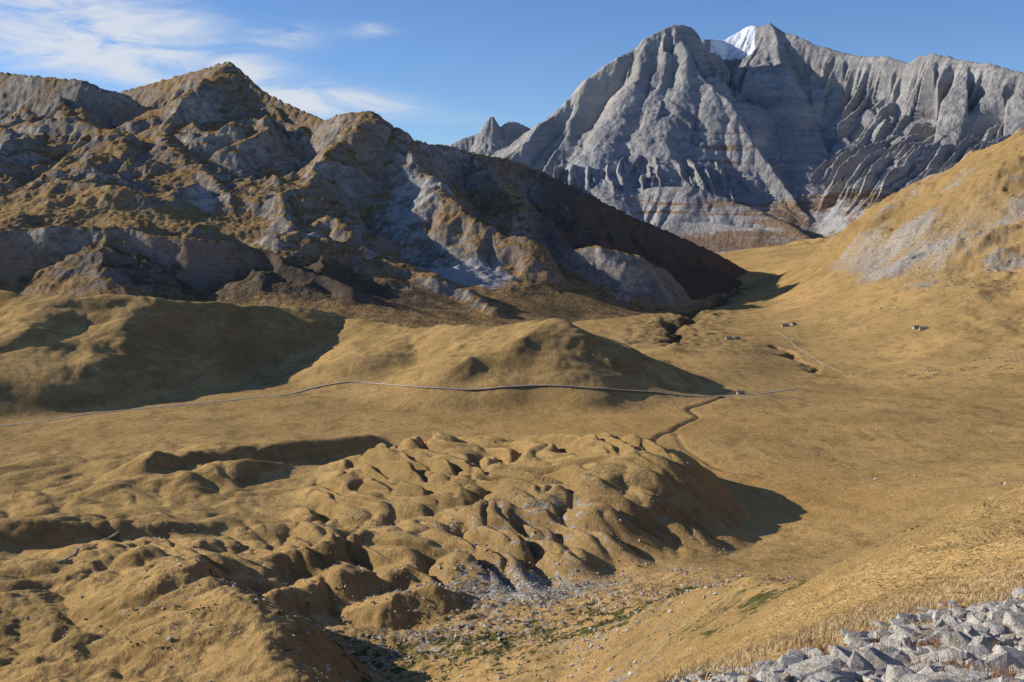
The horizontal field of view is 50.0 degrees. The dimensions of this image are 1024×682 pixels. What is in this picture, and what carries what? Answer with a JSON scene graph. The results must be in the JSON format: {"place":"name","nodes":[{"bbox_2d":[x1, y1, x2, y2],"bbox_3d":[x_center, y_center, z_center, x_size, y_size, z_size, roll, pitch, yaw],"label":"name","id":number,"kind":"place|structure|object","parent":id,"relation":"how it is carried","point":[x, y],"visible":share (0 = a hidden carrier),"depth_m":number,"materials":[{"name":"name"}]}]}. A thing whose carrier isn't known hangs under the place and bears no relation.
{"place":"outdoors","nodes":[
{"label":"outdoors","id":0,"kind":"place"},
{"bbox_2d":[0,61,746,327],"bbox_3d":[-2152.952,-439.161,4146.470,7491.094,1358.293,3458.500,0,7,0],"label":"mountain ridge","id":1,"kind":"structure","parent":0,"point":[229,182],"depth_m":3414.75,"materials":[{"name":"grey stone"}]},
{"bbox_2d":[0,381,796,425],"bbox_3d":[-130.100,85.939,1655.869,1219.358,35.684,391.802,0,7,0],"label":"road","id":2,"kind":"structure","parent":0,"point":[413,386],"depth_m":1680.62,"materials":[{"name":"grey gravel"}]},
{"bbox_2d":[450,116,530,155],"bbox_3d":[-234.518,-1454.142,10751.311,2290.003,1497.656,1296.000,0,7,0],"label":"mountain peaks","id":3,"kind":"object","parent":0,"point":[491,137],"visible":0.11,"depth_m":10763.39,"materials":[{"name":"grey stone"}]},
{"bbox_2d":[0,128,1023,681],"bbox_3d":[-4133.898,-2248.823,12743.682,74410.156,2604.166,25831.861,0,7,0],"label":"ground","id":4,"kind":"structure","parent":0,"point":[290,462],"depth_m":1218.25,"materials":[{"name":"yellow plant"}]},
{"bbox_2d":[54,532,117,562],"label":"footpath","id":5,"kind":"structure","parent":4,"relation":"on","point":[76,549],"depth_m":840.78,"materials":[{"name":"beige soil"}]},
{"bbox_2d":[6,355,1023,681],"bbox_3d":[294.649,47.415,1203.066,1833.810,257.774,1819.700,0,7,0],"label":"rock debris","id":6,"kind":"object","parent":4,"relation":"on","point":[550,603],"visible":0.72,"depth_m":743.10,"materials":[{"name":"stone"}]},
{"bbox_2d":[107,361,1010,681],"bbox_3d":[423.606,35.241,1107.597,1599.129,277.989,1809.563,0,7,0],"label":"juniper shrubs","id":7,"kind":"object","parent":4,"relation":"on","point":[515,619],"visible":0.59,"depth_m":655.89,"materials":[{"name":"green plant"}]},
{"bbox_2d":[724,396,819,397],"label":"footpath","id":8,"kind":"structure","parent":4,"relation":"on","point":[773,397],"depth_m":1751.93,"materials":[{"name":"beige soil"}]},
{"bbox_2d":[778,332,843,372],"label":"footpath","id":9,"kind":"structure","parent":4,"relation":"on","point":[809,354],"depth_m":2368.23,"materials":[{"name":"beige soil"}]},
{"bbox_2d":[642,556,1023,681],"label":"grass tufts","id":10,"kind":"object","parent":4,"relation":"on","point":[790,640],"visible":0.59,"depth_m":28.60,"materials":[{"name":"beige plant"}]},
{"bbox_2d":[666,587,1023,681],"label":"scree rocks","id":11,"kind":"object","parent":4,"relation":"on","point":[977,632],"visible":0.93,"depth_m":14.05,"materials":[{"name":"stone"}]},
{"bbox_2d":[738,137,1023,338],"bbox_3d":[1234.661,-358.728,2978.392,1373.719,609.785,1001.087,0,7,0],"label":"hillside boulders","id":12,"kind":"object","parent":4,"relation":"on","point":[934,263],"visible":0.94,"depth_m":2872.79,"materials":[{"name":"stone"}]},
{"bbox_2d":[795,605,1022,679],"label":"alpine herbs","id":13,"kind":"object","parent":4,"relation":"on","point":[938,644],"visible":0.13,"depth_m":16.63,"materials":[{"name":"green plant"}]},
{"bbox_2d":[919,326,928,330],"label":"stone hut","id":14,"kind":"object","parent":4,"relation":"on","point":[921,328],"visible":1,"depth_m":2400.76,"materials":[{"name":"stone"}]},
{"bbox_2d":[0,0,1023,145],"label":"sky","id":15,"kind":"structure","parent":0,"point":[436,71],"materials":[{"name":"blue"}]},
{"bbox_2d":[638,394,733,449],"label":"stream","id":16,"kind":"structure","parent":0,"point":[639,448],"depth_m":1515.98,"materials":[{"name":"liquid"}]},
{"bbox_2d":[491,23,1023,253],"bbox_3d":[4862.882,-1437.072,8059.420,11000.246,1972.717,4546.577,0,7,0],"label":"mountain","id":17,"kind":"structure","parent":0,"point":[766,135],"depth_m":7486.47,"materials":[{"name":"grey stone"}]}
]}

